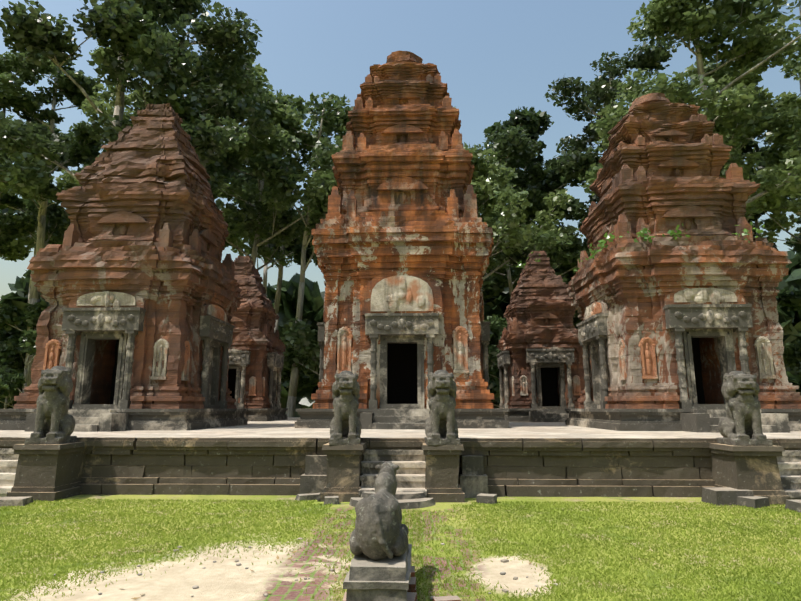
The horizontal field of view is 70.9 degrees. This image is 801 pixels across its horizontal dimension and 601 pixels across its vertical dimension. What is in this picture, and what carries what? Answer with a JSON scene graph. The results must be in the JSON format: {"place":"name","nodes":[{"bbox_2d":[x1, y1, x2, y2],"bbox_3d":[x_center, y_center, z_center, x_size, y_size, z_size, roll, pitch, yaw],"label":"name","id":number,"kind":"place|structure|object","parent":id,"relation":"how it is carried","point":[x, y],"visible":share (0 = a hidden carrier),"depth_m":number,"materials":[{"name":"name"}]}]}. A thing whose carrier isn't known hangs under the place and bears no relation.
{"place":"outdoors","nodes":[
{"label":"outdoors","id":0,"kind":"place"},
{"bbox_2d":[228,256,287,420],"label":"tower","id":1,"kind":"structure","parent":0,"point":[256,349],"depth_m":28.20,"materials":[{"name":"brick"}]},
{"bbox_2d":[0,498,800,600],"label":"grass","id":2,"kind":"structure","parent":0,"point":[318,513],"depth_m":7.58,"materials":[{"name":"green plant"}]},
{"bbox_2d":[0,417,800,496],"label":"stone terrace","id":3,"kind":"structure","parent":0,"point":[541,459],"depth_m":11.77,"materials":[{"name":"stone"}]},
{"bbox_2d":[0,103,247,431],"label":"tower","id":4,"kind":"structure","parent":3,"relation":"on","point":[137,285],"depth_m":17.34,"materials":[{"name":"brick"}]},
{"bbox_2d":[495,251,584,421],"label":"tower","id":5,"kind":"structure","parent":3,"relation":"on","point":[540,363],"depth_m":26.86,"materials":[{"name":"brick"}]},
{"bbox_2d":[0,494,800,600],"bbox_3d":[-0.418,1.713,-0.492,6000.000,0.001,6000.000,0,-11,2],"label":"ground","id":6,"kind":"structure","parent":0,"point":[225,579],"depth_m":6.62,"materials":[{"name":"green plant"}]},
{"bbox_2d":[0,319,27,408],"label":"bush","id":7,"kind":"object","parent":6,"relation":"on","point":[13,331],"visible":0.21,"depth_m":47.81,"materials":[{"name":"green plant"}]},
{"bbox_2d":[0,208,46,258],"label":"tree","id":8,"kind":"object","parent":6,"relation":"on","point":[9,240],"visible":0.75,"depth_m":47.70,"materials":[{"name":"green plant"}]},
{"bbox_2d":[0,301,49,407],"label":"bush","id":9,"kind":"object","parent":6,"relation":"on","point":[11,350],"visible":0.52,"depth_m":43.03,"materials":[{"name":"green plant"}]},
{"bbox_2d":[0,117,54,199],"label":"tree","id":10,"kind":"object","parent":6,"relation":"on","point":[20,179],"visible":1,"depth_m":31.52,"materials":[{"name":"green plant"}]},
{"bbox_2d":[0,50,59,261],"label":"tree","id":11,"kind":"object","parent":6,"relation":"on","point":[9,62],"visible":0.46,"depth_m":45.73,"materials":[{"name":"green plant"}]},
{"bbox_2d":[0,119,81,392],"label":"tree","id":12,"kind":"object","parent":6,"relation":"on","point":[10,205],"visible":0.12,"depth_m":58.49,"materials":[{"name":"green plant"}]},
{"bbox_2d":[0,442,86,500],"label":"stairs","id":13,"kind":"structure","parent":6,"relation":"on","point":[48,472],"depth_m":11.13,"materials":[{"name":"stone"}]},
{"bbox_2d":[24,366,76,444],"bbox_3d":[-7.180,2.161,11.704,0.684,1.599,0.906,1,-11,-7],"label":"guardian lion","id":14,"kind":"object","parent":13,"relation":"on","point":[54,422],"visible":1,"depth_m":11.46},
{"bbox_2d":[0,52,107,392],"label":"tree","id":15,"kind":"object","parent":6,"relation":"on","point":[84,147],"visible":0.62,"depth_m":47.83,"materials":[{"name":"green plant"}]},
{"bbox_2d":[45,148,105,246],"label":"tree","id":16,"kind":"object","parent":6,"relation":"on","point":[62,226],"depth_m":53.50,"materials":[{"name":"green plant"}]},
{"bbox_2d":[54,44,217,193],"bbox_3d":[-21.876,-5.231,45.795,11.340,31.637,14.199,10,-15,-43],"label":"tree","id":17,"kind":"object","parent":6,"relation":"on","point":[67,181],"visible":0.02,"depth_m":42.91,"materials":[{"name":"green plant"}]},
{"bbox_2d":[0,0,277,229],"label":"tree","id":18,"kind":"object","parent":6,"relation":"on","point":[133,29],"visible":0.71,"depth_m":34.59,"materials":[{"name":"green plant"}]},
{"bbox_2d":[223,208,241,248],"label":"tree","id":19,"kind":"object","parent":6,"relation":"on","point":[227,244],"depth_m":70.14,"materials":[{"name":"green plant"}]},
{"bbox_2d":[189,44,323,269],"bbox_3d":[-13.426,-4.755,43.785,16.931,29.956,16.650,7,-13,-33],"label":"tree","id":20,"kind":"object","parent":6,"relation":"on","point":[284,222],"visible":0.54,"depth_m":44.37,"materials":[{"name":"green plant"}]},
{"bbox_2d":[212,93,320,332],"bbox_3d":[-12.755,-4.621,55.327,12.664,34.017,11.141,9,-14,-40],"label":"tree","id":21,"kind":"object","parent":6,"relation":"on","point":[297,102],"visible":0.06,"depth_m":54.88,"materials":[{"name":"green plant"}]},
{"bbox_2d":[229,160,313,293],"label":"tree","id":22,"kind":"object","parent":6,"relation":"on","point":[296,248],"visible":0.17,"depth_m":70.17,"materials":[{"name":"green plant"}]},
{"bbox_2d":[277,360,315,391],"bbox_3d":[-11.005,6.437,46.204,8.687,8.850,7.808,0,-11,2],"label":"bush","id":23,"kind":"object","parent":6,"relation":"on","point":[303,380],"visible":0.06,"depth_m":46.54,"materials":[{"name":"green plant"}]},
{"bbox_2d":[242,92,354,416],"bbox_3d":[-6.362,-4.449,44.072,11.798,29.468,16.084,0,-11,2],"label":"tree","id":24,"kind":"object","parent":6,"relation":"on","point":[321,182],"visible":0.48,"depth_m":41.88,"materials":[{"name":"green plant"}]},
{"bbox_2d":[280,317,319,386],"bbox_3d":[-4.650,5.364,40.175,9.365,8.729,9.976,6,-13,-31],"label":"bush","id":25,"kind":"object","parent":6,"relation":"on","point":[297,337],"visible":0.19,"depth_m":38.58,"materials":[{"name":"green plant"}]},
{"bbox_2d":[54,520,557,599],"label":"pebbles","id":26,"kind":"object","parent":6,"relation":"on","point":[332,570],"visible":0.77,"depth_m":6.09,"materials":[{"name":"stone"}]},
{"bbox_2d":[310,246,317,265],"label":"tree","id":27,"kind":"object","parent":6,"relation":"on","point":[315,261],"depth_m":66.94,"materials":[{"name":"green plant"}]},
{"bbox_2d":[313,106,455,246],"bbox_3d":[-1.384,-3.971,48.881,14.337,30.349,15.894,0,-11,2],"label":"tree","id":28,"kind":"object","parent":6,"relation":"on","point":[345,131],"depth_m":49.72,"materials":[{"name":"green plant"}]},
{"bbox_2d":[320,443,464,501],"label":"stairs","id":29,"kind":"structure","parent":6,"relation":"on","point":[351,472],"depth_m":11.00,"materials":[{"name":"stone"}]},
{"bbox_2d":[329,370,360,444],"bbox_3d":[-1.121,2.187,11.554,0.651,1.490,0.923,1,-11,-4],"label":"guardian lion","id":30,"kind":"object","parent":29,"relation":"on","point":[345,426],"visible":1,"depth_m":11.27},
{"bbox_2d":[424,370,459,445],"bbox_3d":[0.839,2.170,11.495,0.688,1.502,0.939,0,-11,-1],"label":"guardian lion","id":31,"kind":"object","parent":29,"relation":"on","point":[441,426],"visible":1,"depth_m":11.20},
{"bbox_2d":[0,248,800,416],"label":"treeline","id":32,"kind":"object","parent":6,"relation":"on","point":[313,311],"visible":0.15,"depth_m":85.87,"materials":[{"name":"green plant"}]},
{"bbox_2d":[0,455,800,512],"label":"stone blocks","id":33,"kind":"structure","parent":6,"relation":"on","point":[473,480],"depth_m":10.70,"materials":[{"name":"stone"}]},
{"bbox_2d":[343,544,460,600],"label":"statue pedestal","id":34,"kind":"object","parent":6,"relation":"on","point":[387,578],"visible":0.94,"depth_m":4.89,"materials":[{"name":"stone"}]},
{"bbox_2d":[349,461,408,559],"bbox_3d":[-0.178,2.076,5.686,0.554,0.786,1.370,-1,-11,5],"label":"animal statue","id":35,"kind":"object","parent":34,"relation":"on","point":[380,531],"visible":1,"depth_m":5.13,"materials":[{"name":"stone"}]},
{"bbox_2d":[482,278,504,319],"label":"tree","id":36,"kind":"object","parent":6,"relation":"on","point":[489,289],"visible":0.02,"depth_m":53.27,"materials":[{"name":"green plant"}]},
{"bbox_2d":[484,315,507,407],"bbox_3d":[6.698,5.491,40.705,8.239,8.680,6.428,3,-11,-14],"label":"bush","id":37,"kind":"object","parent":6,"relation":"on","point":[497,325],"visible":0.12,"depth_m":39.27,"materials":[{"name":"green plant"}]},
{"bbox_2d":[463,142,574,279],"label":"tree","id":38,"kind":"object","parent":6,"relation":"on","point":[486,189],"visible":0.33,"depth_m":41.46,"materials":[{"name":"green plant"}]},
{"bbox_2d":[476,106,586,275],"bbox_3d":[12.131,-3.102,56.355,10.609,31.435,16.053,9,-14,-38],"label":"tree","id":39,"kind":"object","parent":6,"relation":"on","point":[532,121],"visible":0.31,"depth_m":55.48,"materials":[{"name":"green plant"}]},
{"bbox_2d":[479,124,589,297],"bbox_3d":[11.944,-2.787,47.060,11.661,27.274,16.782,0,-11,2],"label":"tree","id":40,"kind":"object","parent":6,"relation":"on","point":[511,148],"visible":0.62,"depth_m":48.16,"materials":[{"name":"green plant"}]},
{"bbox_2d":[486,181,588,277],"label":"tree","id":41,"kind":"object","parent":6,"relation":"on","point":[565,268],"visible":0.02,"depth_m":62.72,"materials":[{"name":"green plant"}]},
{"bbox_2d":[562,238,589,283],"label":"tree","id":42,"kind":"object","parent":6,"relation":"on","point":[585,243],"depth_m":61.26,"materials":[{"name":"green plant"}]},
{"bbox_2d":[567,220,585,325],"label":"tree","id":43,"kind":"object","parent":6,"relation":"on","point":[579,226],"depth_m":59.08,"materials":[{"name":"green plant"}]},
{"bbox_2d":[573,310,581,323],"bbox_3d":[12.832,5.334,46.437,6.819,11.125,8.261,7,-13,-33],"label":"plant","id":44,"kind":"object","parent":6,"relation":"on","point":[575,316],"visible":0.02,"depth_m":46.81,"materials":[{"name":"green plant"}]},
{"bbox_2d":[544,40,681,223],"bbox_3d":[18.600,-5.329,46.576,13.117,32.119,10.564,0,-11,2],"label":"tree","id":45,"kind":"object","parent":6,"relation":"on","point":[599,92],"visible":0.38,"depth_m":46.58,"materials":[{"name":"green plant"}]},
{"bbox_2d":[578,0,800,218],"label":"tree","id":46,"kind":"object","parent":6,"relation":"on","point":[694,21],"visible":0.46,"depth_m":35.44,"materials":[{"name":"green plant"}]},
{"bbox_2d":[684,59,799,220],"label":"tree","id":47,"kind":"object","parent":6,"relation":"on","point":[722,79],"visible":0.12,"depth_m":42.99,"materials":[{"name":"green plant"}]},
{"bbox_2d":[709,443,800,504],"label":"stairs","id":48,"kind":"structure","parent":6,"relation":"on","point":[772,473],"depth_m":10.71,"materials":[{"name":"stone"}]},
{"bbox_2d":[716,371,772,445],"bbox_3d":[6.795,2.143,11.256,0.712,1.465,0.945,-1,-11,7],"label":"guardian lion","id":49,"kind":"object","parent":48,"relation":"on","point":[740,424],"visible":1,"depth_m":10.99},
{"bbox_2d":[752,223,761,236],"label":"tree","id":50,"kind":"object","parent":6,"relation":"on","point":[754,230],"depth_m":63.54,"materials":[{"name":"green plant"}]},
{"bbox_2d":[727,132,788,250],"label":"tree","id":51,"kind":"object","parent":6,"relation":"on","point":[751,144],"visible":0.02,"depth_m":54.22,"materials":[{"name":"green plant"}]},
{"bbox_2d":[733,0,800,23],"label":"tree","id":52,"kind":"object","parent":6,"relation":"on","point":[764,14],"visible":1,"depth_m":20.96,"materials":[{"name":"green plant"}]},
{"bbox_2d":[747,53,800,243],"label":"tree","id":53,"kind":"object","parent":6,"relation":"on","point":[785,121],"visible":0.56,"depth_m":42.58,"materials":[{"name":"green plant"}]},
{"bbox_2d":[753,108,800,215],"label":"tree","id":54,"kind":"object","parent":6,"relation":"on","point":[759,137],"visible":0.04,"depth_m":55.72,"materials":[{"name":"green plant"}]},
{"bbox_2d":[776,217,800,311],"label":"tree","id":55,"kind":"object","parent":6,"relation":"on","point":[787,297],"visible":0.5,"depth_m":59.25,"materials":[{"name":"green plant"}]},
{"bbox_2d":[783,340,800,376],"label":"bush","id":56,"kind":"object","parent":6,"relation":"on","point":[793,359],"visible":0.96,"depth_m":43.96,"materials":[{"name":"green plant"}]},
{"bbox_2d":[794,382,800,395],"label":"bush","id":57,"kind":"object","parent":6,"relation":"on","point":[799,389],"visible":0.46,"depth_m":45.94,"materials":[{"name":"green plant"}]},
{"bbox_2d":[0,0,800,298],"label":"sky","id":58,"kind":"structure","parent":0,"point":[495,58],"materials":[{"name":"blue"}]},
{"bbox_2d":[295,50,508,428],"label":"tower","id":59,"kind":"structure","parent":0,"point":[402,239],"depth_m":19.02,"materials":[{"name":"brick"}]},
{"bbox_2d":[565,92,800,432],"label":"tower","id":60,"kind":"structure","parent":0,"point":[672,331],"depth_m":16.76,"materials":[{"name":"brick"}]},
{"bbox_2d":[516,222,764,272],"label":"plants","id":61,"kind":"object","parent":60,"relation":"on","point":[602,242],"visible":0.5,"depth_m":16.88,"materials":[{"name":"green plant"}]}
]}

